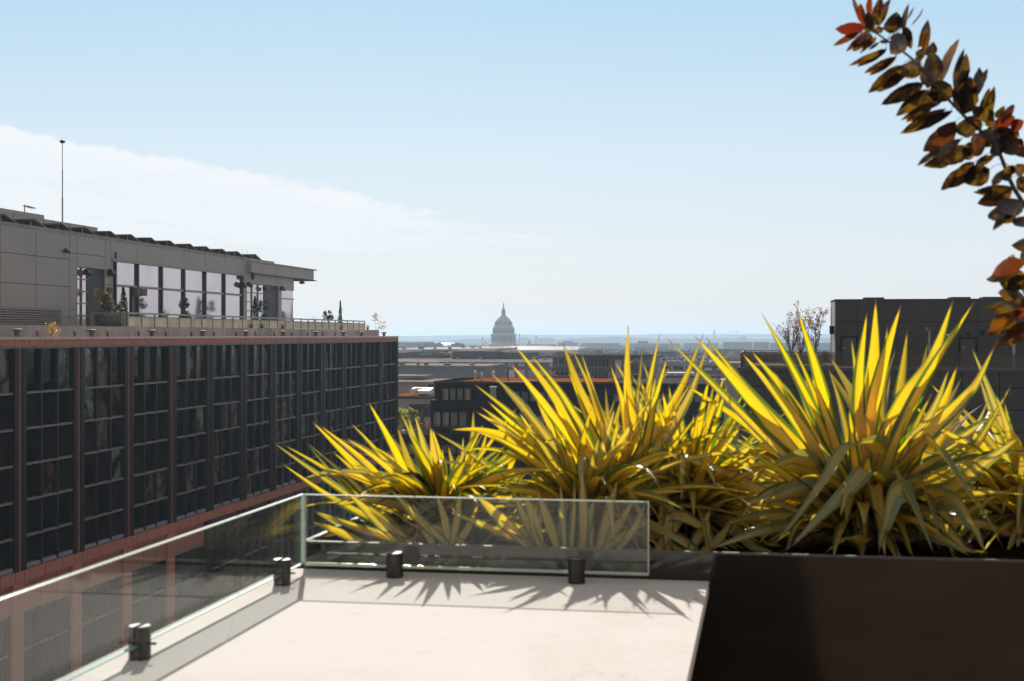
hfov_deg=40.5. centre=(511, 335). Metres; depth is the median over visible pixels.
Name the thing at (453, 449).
window
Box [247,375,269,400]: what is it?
window
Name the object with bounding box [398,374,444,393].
gray house
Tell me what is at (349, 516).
shop window
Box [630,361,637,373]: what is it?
window
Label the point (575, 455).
yucca plant
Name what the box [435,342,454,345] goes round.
river
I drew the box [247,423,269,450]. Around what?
window
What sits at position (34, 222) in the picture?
solar panel
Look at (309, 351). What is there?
window
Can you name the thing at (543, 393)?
window
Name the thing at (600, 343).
block
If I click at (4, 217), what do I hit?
solar panel
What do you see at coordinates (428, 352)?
gray hall
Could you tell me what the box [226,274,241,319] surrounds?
window
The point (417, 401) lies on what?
gray house
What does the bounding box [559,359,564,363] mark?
window
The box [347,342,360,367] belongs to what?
window
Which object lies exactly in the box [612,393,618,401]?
window
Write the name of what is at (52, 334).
weed plant
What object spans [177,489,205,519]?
window
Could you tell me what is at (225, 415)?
window
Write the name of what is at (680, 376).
white roof
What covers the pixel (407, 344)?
slab
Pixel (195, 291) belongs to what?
window
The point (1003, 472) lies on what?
yucca plant
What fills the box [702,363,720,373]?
brick rowhouses
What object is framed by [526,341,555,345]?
chimney works
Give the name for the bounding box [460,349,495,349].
domed roof house
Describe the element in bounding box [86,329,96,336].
roof vent
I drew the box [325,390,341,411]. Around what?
window
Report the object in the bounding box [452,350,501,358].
dark plant room
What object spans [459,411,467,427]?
window
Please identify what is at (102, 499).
window
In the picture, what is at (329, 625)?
terrace floor
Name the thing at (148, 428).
window
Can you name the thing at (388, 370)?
window
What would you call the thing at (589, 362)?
window
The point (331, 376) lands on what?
window
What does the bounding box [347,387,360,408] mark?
window
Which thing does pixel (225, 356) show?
window
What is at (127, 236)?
solar panel
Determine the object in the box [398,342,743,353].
woods
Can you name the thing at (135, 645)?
wind guard
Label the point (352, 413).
window
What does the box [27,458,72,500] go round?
window
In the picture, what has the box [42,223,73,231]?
solar panel
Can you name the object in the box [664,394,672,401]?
window
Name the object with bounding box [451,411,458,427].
window
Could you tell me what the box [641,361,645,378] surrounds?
window
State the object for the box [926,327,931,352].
terrace lamp
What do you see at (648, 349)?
city block
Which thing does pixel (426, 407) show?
terrace window
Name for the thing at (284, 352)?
window
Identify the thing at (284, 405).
window
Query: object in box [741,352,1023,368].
glass railing
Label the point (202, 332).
roof vent
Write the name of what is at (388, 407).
window
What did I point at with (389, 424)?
window
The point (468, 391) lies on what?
window
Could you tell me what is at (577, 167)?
sky
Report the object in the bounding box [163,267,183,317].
window
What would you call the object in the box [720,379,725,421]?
louvred box
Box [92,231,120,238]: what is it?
solar panel
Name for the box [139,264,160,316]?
window
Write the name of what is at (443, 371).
long gray shed
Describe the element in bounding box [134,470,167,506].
window
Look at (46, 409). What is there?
window
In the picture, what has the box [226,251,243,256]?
solar panel
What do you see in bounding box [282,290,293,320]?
window
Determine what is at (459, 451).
window
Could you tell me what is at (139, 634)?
glass clamp
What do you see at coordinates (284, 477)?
window
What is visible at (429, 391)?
air unit
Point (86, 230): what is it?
solar panel
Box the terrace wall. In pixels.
[534,375,595,377]
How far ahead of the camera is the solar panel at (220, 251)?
170.78 m
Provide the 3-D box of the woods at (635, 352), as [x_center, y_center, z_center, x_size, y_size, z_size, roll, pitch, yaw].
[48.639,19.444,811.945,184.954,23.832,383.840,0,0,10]
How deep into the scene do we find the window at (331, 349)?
178.14 m
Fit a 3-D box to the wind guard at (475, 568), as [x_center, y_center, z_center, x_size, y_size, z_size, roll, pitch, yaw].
[-0.124,0.634,4.421,1.120,0.232,0.012,0,0,10]
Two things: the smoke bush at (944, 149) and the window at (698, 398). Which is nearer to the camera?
the smoke bush at (944, 149)
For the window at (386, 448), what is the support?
in the office building
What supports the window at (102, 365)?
in the office building
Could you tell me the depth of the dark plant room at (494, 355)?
487.44 m
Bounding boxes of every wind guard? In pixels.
[0,516,239,680]
[237,494,303,594]
[304,494,648,575]
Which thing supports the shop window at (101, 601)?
in the office building
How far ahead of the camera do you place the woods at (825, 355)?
1056.47 m
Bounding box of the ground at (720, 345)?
[398,340,830,357]
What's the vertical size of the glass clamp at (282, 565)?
0.080 m
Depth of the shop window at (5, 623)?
101.50 m
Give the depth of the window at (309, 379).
169.53 m
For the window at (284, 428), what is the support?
in the office building
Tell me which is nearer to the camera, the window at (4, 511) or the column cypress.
the window at (4, 511)
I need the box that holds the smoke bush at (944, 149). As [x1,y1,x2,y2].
[833,0,1023,346]
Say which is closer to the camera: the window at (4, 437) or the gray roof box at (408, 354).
the window at (4, 437)
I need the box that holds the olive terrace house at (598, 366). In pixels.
[551,351,654,378]
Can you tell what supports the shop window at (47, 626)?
in the office building
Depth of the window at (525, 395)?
168.37 m
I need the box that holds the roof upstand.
[0,325,378,336]
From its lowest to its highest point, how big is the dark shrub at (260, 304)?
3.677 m
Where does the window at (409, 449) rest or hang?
in the apartment block at (455, 403)
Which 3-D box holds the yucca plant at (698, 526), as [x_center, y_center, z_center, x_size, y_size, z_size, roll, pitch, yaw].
[0.608,0.473,5.294,1.188,0.758,1.211,0,0,10]
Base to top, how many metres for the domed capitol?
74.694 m
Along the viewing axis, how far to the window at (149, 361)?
125.28 m
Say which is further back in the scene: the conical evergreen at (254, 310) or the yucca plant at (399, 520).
the conical evergreen at (254, 310)
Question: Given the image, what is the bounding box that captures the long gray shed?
[398,363,505,379]
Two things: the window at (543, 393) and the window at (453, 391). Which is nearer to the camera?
the window at (543, 393)
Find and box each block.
[397,377,723,487]
[421,349,458,351]
[520,337,527,341]
[536,338,553,342]
[539,355,552,357]
[558,342,578,345]
[578,345,622,349]
[581,343,619,344]
[591,349,617,352]
[630,343,679,349]
[635,347,669,351]
[652,355,663,378]
[653,351,676,357]
[677,353,703,357]
[684,343,717,349]
[703,352,726,357]
[717,349,742,354]
[723,342,751,349]
[754,342,768,349]
[770,343,830,350]
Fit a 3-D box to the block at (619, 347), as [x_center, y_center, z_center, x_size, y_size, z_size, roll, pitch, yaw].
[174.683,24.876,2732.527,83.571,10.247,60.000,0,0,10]
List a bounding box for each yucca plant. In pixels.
[274,403,567,544]
[409,326,752,550]
[574,361,831,552]
[662,299,1023,557]
[917,349,1023,551]
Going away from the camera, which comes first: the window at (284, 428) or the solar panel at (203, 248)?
the window at (284, 428)
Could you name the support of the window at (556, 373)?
in the olive terrace house at (598, 366)
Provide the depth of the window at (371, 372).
196.37 m
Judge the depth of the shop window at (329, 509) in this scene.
178.23 m
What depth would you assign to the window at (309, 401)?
169.49 m
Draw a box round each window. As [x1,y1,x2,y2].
[0,348,12,395]
[0,395,12,432]
[0,432,12,469]
[0,469,12,506]
[0,505,12,543]
[0,542,12,575]
[0,616,10,680]
[24,594,70,680]
[27,347,72,393]
[27,391,72,429]
[27,424,72,464]
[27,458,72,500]
[27,492,72,536]
[27,525,72,567]
[82,575,121,666]
[85,346,123,388]
[85,386,123,421]
[85,418,123,454]
[85,449,123,487]
[85,480,123,520]
[85,511,123,548]
[117,262,136,326]
[132,558,165,633]
[134,346,167,384]
[134,383,167,415]
[134,412,167,445]
[134,441,167,476]
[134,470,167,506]
[134,499,167,533]
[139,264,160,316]
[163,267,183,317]
[175,544,203,621]
[177,345,205,381]
[177,380,205,409]
[177,407,205,438]
[177,434,205,466]
[177,461,205,495]
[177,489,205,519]
[186,270,204,327]
[207,272,223,318]
[212,512,237,603]
[214,344,239,378]
[214,377,239,405]
[214,403,239,431]
[214,428,239,458]
[214,454,239,484]
[214,479,239,508]
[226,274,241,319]
[245,502,267,587]
[247,344,269,375]
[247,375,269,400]
[247,399,269,425]
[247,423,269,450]
[247,447,269,475]
[247,471,268,497]
[275,493,294,566]
[276,343,295,373]
[276,373,295,397]
[276,395,295,420]
[276,418,295,444]
[276,441,295,467]
[276,464,295,488]
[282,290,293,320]
[301,484,318,568]
[302,343,319,371]
[302,371,319,393]
[302,392,319,416]
[302,414,319,438]
[302,436,319,460]
[302,457,317,480]
[324,478,340,530]
[325,343,341,369]
[325,369,341,390]
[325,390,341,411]
[325,410,341,433]
[325,431,338,454]
[325,452,340,468]
[346,478,359,519]
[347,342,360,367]
[347,367,360,387]
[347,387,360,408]
[347,407,360,428]
[347,426,358,447]
[347,447,359,462]
[366,342,378,366]
[366,366,378,385]
[366,385,378,404]
[366,403,376,423]
[366,422,378,443]
[366,441,376,459]
[383,342,394,364]
[383,365,394,383]
[383,383,394,401]
[383,400,394,420]
[383,418,394,438]
[383,436,393,453]
[407,444,413,454]
[409,404,429,416]
[432,411,441,427]
[441,388,449,399]
[442,411,450,427]
[442,444,449,453]
[449,444,456,454]
[450,388,456,399]
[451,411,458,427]
[457,388,464,399]
[457,444,464,454]
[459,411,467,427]
[464,388,471,399]
[511,391,520,400]
[521,391,529,400]
[530,392,535,400]
[538,391,546,399]
[538,415,546,427]
[555,372,568,374]
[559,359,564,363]
[586,359,608,365]
[591,372,607,377]
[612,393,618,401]
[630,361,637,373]
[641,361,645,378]
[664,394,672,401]
[695,394,701,401]
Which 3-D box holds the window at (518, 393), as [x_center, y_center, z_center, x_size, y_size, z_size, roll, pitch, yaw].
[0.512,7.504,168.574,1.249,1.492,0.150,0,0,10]
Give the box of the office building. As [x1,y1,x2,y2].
[0,336,398,680]
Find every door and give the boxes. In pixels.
[77,267,86,325]
[86,268,103,325]
[247,284,263,319]
[263,285,276,328]
[841,336,857,364]
[959,337,976,365]
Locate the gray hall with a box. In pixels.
[410,351,447,355]
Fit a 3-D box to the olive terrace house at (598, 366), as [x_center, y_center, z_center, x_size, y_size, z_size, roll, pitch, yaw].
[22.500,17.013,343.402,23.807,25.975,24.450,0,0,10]
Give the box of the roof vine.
[631,358,639,371]
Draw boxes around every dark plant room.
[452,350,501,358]
[485,351,504,358]
[502,352,538,358]
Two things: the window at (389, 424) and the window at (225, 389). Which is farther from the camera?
the window at (389, 424)
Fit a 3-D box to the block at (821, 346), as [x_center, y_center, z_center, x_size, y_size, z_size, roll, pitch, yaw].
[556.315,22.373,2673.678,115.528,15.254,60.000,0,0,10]
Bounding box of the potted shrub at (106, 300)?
[93,288,123,325]
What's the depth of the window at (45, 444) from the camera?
107.42 m
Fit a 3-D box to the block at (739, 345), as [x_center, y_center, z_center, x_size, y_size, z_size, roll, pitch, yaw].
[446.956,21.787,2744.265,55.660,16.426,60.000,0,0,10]
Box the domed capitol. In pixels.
[488,303,517,346]
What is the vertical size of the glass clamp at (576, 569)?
0.080 m
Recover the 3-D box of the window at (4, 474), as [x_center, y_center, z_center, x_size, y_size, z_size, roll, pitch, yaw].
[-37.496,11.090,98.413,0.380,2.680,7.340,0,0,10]
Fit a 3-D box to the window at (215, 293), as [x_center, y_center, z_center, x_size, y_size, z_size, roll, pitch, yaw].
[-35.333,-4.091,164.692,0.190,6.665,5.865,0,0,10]
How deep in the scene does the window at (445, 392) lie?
170.11 m
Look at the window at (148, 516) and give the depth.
125.28 m
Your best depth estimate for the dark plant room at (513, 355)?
488.07 m
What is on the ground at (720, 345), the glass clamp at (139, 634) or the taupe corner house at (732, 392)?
the taupe corner house at (732, 392)
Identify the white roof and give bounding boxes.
[664,372,720,379]
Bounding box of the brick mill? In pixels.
[398,358,554,377]
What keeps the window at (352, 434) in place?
in the office building
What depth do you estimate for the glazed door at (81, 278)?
132.64 m
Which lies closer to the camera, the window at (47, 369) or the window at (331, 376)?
the window at (47, 369)
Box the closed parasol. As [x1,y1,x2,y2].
[420,407,423,423]
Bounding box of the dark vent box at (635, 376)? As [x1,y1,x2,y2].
[631,374,637,378]
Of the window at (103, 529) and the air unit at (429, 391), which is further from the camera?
the air unit at (429, 391)
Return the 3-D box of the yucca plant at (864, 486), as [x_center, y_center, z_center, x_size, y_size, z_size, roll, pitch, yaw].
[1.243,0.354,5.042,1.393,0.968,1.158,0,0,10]
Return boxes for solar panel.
[0,214,17,222]
[13,219,46,227]
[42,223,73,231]
[68,227,95,234]
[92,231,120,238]
[115,234,140,241]
[137,237,159,244]
[156,240,177,246]
[175,244,196,249]
[194,246,213,252]
[210,249,228,254]
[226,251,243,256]
[241,254,260,259]
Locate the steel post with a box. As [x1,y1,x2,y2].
[1012,344,1015,367]
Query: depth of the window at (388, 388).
205.29 m
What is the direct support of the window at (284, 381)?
in the office building
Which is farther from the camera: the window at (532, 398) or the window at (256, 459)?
the window at (532, 398)
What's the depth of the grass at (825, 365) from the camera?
88.60 m
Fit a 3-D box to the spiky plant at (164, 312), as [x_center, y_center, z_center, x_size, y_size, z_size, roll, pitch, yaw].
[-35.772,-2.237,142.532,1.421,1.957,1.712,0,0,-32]
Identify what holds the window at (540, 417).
in the apartment block at (455, 403)
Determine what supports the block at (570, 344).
on the ground at (720, 345)
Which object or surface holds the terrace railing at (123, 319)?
on the roof upstand
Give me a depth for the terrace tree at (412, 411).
229.29 m
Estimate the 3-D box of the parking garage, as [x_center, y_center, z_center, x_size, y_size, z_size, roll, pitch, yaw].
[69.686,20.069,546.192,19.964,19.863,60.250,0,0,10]
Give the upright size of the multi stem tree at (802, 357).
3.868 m
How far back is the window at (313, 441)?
169.65 m
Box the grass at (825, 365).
[744,363,834,367]
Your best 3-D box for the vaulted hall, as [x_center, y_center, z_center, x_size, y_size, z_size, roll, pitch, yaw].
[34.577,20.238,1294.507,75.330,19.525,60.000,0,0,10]
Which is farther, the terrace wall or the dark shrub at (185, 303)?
the terrace wall
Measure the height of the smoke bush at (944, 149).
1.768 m
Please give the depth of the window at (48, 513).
107.42 m
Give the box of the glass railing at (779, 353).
[744,350,830,363]
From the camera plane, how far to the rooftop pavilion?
140.25 m
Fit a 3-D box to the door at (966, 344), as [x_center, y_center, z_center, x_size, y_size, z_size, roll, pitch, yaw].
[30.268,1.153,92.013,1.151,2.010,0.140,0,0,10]
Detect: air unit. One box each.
[410,387,433,395]
[489,386,498,399]
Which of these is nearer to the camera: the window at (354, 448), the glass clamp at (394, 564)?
the glass clamp at (394, 564)
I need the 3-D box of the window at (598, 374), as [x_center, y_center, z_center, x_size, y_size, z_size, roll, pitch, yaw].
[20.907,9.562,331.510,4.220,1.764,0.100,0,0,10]
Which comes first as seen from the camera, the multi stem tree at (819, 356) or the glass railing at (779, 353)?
the multi stem tree at (819, 356)
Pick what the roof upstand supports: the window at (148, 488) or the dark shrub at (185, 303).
the dark shrub at (185, 303)
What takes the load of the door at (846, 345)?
in the roof cabin
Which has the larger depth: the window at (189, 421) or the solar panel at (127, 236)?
the solar panel at (127, 236)
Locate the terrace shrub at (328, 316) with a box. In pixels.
[322,310,333,321]
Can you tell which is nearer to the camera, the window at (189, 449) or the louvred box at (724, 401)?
the window at (189, 449)
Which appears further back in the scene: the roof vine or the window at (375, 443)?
the roof vine
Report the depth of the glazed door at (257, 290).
177.71 m
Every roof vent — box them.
[11,329,22,336]
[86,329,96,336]
[147,330,156,336]
[198,330,206,335]
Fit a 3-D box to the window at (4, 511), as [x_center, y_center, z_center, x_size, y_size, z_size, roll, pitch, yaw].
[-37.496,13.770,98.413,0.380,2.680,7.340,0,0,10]
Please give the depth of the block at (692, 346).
2878.16 m
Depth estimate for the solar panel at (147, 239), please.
150.86 m
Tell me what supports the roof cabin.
on the dark roof house at (1002, 380)
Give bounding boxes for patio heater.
[129,287,146,326]
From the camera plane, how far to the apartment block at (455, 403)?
168.27 m
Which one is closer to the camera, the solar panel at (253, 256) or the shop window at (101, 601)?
the shop window at (101, 601)
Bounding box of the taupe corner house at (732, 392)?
[721,361,740,472]
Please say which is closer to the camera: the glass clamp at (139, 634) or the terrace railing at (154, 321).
the glass clamp at (139, 634)
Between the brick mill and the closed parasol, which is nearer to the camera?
the closed parasol
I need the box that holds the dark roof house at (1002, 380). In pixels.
[737,359,1023,479]
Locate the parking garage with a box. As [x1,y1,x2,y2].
[658,360,714,378]
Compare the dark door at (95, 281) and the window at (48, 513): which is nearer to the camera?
the window at (48, 513)
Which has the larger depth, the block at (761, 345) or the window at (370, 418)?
the block at (761, 345)
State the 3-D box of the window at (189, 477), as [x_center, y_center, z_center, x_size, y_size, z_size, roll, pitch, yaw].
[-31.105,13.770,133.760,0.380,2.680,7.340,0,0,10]
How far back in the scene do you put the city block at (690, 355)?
993.61 m
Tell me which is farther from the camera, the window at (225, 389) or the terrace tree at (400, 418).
the terrace tree at (400, 418)
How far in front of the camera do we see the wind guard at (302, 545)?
4.42 m
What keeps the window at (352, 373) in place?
in the office building
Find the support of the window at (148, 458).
in the office building
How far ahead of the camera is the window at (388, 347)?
205.29 m
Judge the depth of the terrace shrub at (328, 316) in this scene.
196.54 m
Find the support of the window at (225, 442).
in the office building
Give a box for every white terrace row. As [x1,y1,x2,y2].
[398,347,500,351]
[480,346,515,350]
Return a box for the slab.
[398,342,417,347]
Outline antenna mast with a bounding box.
[60,139,64,221]
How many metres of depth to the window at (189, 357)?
134.01 m
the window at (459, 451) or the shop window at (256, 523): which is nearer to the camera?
the shop window at (256, 523)
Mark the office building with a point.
(112, 447)
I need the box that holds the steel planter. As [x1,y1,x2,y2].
[304,488,1023,680]
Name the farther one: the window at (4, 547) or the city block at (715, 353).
the city block at (715, 353)
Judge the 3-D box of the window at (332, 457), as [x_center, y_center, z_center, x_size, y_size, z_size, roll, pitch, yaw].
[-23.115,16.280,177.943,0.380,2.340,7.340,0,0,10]
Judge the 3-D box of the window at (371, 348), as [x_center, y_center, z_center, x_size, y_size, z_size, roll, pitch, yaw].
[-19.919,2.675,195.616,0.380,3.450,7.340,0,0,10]
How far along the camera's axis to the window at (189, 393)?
134.01 m
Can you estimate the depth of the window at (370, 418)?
195.89 m
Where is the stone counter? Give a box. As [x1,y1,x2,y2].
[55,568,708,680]
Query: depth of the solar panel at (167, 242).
155.69 m
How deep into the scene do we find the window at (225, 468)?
143.00 m
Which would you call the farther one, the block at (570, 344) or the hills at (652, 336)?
the hills at (652, 336)
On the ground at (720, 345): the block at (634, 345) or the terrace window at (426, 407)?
the block at (634, 345)
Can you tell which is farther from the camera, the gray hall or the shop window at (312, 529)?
the gray hall
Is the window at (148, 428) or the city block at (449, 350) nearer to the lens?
the window at (148, 428)
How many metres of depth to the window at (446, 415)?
168.58 m
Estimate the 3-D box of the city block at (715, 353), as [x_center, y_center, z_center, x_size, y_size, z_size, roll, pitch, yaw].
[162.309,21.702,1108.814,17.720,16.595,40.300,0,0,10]
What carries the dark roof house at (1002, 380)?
on the ground at (720, 345)
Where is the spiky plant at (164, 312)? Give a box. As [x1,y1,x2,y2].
[160,306,169,316]
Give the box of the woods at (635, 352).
[419,350,746,359]
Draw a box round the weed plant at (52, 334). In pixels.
[45,321,61,336]
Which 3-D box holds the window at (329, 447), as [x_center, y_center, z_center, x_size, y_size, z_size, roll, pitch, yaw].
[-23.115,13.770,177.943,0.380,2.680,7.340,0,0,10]
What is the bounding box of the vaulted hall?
[515,346,592,354]
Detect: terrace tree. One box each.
[398,407,417,428]
[407,407,419,426]
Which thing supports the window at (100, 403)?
in the office building
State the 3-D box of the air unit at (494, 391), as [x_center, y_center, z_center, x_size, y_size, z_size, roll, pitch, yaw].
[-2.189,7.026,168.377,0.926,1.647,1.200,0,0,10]
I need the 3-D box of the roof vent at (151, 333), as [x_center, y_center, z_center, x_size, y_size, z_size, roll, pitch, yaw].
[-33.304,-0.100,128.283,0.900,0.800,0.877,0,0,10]
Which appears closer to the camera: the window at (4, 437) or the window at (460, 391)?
the window at (4, 437)
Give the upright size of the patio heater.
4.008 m
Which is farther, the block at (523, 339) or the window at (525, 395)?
the block at (523, 339)
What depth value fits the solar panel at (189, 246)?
161.18 m
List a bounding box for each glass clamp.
[128,623,156,660]
[274,558,294,585]
[386,551,402,578]
[568,556,584,584]
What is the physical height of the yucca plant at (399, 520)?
0.599 m
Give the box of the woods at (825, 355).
[467,349,829,359]
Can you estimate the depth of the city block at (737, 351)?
1285.14 m
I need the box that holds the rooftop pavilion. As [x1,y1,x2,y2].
[0,208,316,328]
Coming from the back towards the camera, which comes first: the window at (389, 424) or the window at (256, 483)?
the window at (389, 424)
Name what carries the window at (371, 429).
in the office building
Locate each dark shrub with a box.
[178,298,190,317]
[257,299,268,319]
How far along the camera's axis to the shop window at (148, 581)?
125.55 m
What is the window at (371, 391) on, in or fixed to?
in the office building
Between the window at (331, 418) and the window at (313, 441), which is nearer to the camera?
the window at (313, 441)
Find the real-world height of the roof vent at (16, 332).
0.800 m
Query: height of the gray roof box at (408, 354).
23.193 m
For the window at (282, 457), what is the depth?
160.62 m
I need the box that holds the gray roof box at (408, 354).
[398,352,418,357]
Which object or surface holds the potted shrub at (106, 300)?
on the roof upstand
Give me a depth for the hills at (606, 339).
5989.19 m
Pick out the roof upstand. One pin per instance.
(64, 331)
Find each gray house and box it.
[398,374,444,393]
[398,393,434,430]
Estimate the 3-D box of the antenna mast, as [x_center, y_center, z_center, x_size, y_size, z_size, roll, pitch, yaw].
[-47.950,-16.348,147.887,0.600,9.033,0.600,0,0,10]
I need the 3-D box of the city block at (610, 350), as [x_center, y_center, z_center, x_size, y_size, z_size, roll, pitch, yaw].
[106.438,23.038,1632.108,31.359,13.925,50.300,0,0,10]
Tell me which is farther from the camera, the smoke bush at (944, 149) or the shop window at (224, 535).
the shop window at (224, 535)
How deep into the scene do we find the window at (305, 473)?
169.11 m
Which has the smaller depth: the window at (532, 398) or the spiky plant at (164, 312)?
the spiky plant at (164, 312)
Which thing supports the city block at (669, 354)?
on the ground at (720, 345)
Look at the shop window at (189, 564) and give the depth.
134.11 m
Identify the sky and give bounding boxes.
[0,0,1023,335]
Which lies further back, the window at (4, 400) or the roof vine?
the roof vine
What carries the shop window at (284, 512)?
in the office building
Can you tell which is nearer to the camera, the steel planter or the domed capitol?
the steel planter
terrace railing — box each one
[90,312,125,326]
[126,312,364,329]
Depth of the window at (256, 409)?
151.78 m
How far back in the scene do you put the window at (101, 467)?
116.37 m
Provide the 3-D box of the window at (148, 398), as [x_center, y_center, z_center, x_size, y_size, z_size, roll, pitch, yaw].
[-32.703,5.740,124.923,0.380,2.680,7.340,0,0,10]
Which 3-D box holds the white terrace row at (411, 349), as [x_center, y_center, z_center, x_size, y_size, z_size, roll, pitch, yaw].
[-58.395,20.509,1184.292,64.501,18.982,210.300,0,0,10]
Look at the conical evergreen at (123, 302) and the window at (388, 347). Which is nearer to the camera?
the conical evergreen at (123, 302)
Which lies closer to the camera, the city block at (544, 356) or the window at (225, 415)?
the window at (225, 415)
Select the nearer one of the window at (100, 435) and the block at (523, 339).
the window at (100, 435)
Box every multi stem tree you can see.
[773,309,805,364]
[788,300,828,363]
[789,308,815,363]
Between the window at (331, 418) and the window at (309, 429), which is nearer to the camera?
the window at (309, 429)
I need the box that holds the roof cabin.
[829,297,1023,365]
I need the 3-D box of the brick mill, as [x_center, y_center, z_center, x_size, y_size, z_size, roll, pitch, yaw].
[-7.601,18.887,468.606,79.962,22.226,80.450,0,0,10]
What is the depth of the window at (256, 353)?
151.74 m
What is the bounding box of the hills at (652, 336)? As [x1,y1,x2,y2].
[398,334,830,339]
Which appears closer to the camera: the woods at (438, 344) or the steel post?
the steel post
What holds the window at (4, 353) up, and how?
in the office building
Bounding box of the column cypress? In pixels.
[337,300,342,329]
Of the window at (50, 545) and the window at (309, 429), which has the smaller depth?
the window at (50, 545)
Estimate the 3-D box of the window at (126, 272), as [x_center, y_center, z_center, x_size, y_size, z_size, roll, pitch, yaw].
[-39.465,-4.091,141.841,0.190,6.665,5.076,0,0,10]
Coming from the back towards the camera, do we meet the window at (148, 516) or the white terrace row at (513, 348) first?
the white terrace row at (513, 348)
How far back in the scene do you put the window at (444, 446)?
168.58 m
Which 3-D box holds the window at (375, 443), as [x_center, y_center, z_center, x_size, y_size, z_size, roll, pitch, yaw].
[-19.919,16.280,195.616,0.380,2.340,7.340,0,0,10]
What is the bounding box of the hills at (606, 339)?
[398,337,830,341]
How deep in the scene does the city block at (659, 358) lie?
638.39 m
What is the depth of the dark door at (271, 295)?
184.02 m
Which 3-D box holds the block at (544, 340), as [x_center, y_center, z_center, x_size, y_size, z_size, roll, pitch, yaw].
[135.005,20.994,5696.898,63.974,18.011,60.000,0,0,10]
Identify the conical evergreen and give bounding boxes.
[117,286,129,326]
[250,296,258,319]
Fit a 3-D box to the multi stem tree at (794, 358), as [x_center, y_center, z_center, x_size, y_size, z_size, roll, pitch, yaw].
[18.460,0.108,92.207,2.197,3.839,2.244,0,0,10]
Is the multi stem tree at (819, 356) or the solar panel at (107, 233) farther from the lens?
the solar panel at (107, 233)
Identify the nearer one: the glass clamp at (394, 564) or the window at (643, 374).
the glass clamp at (394, 564)

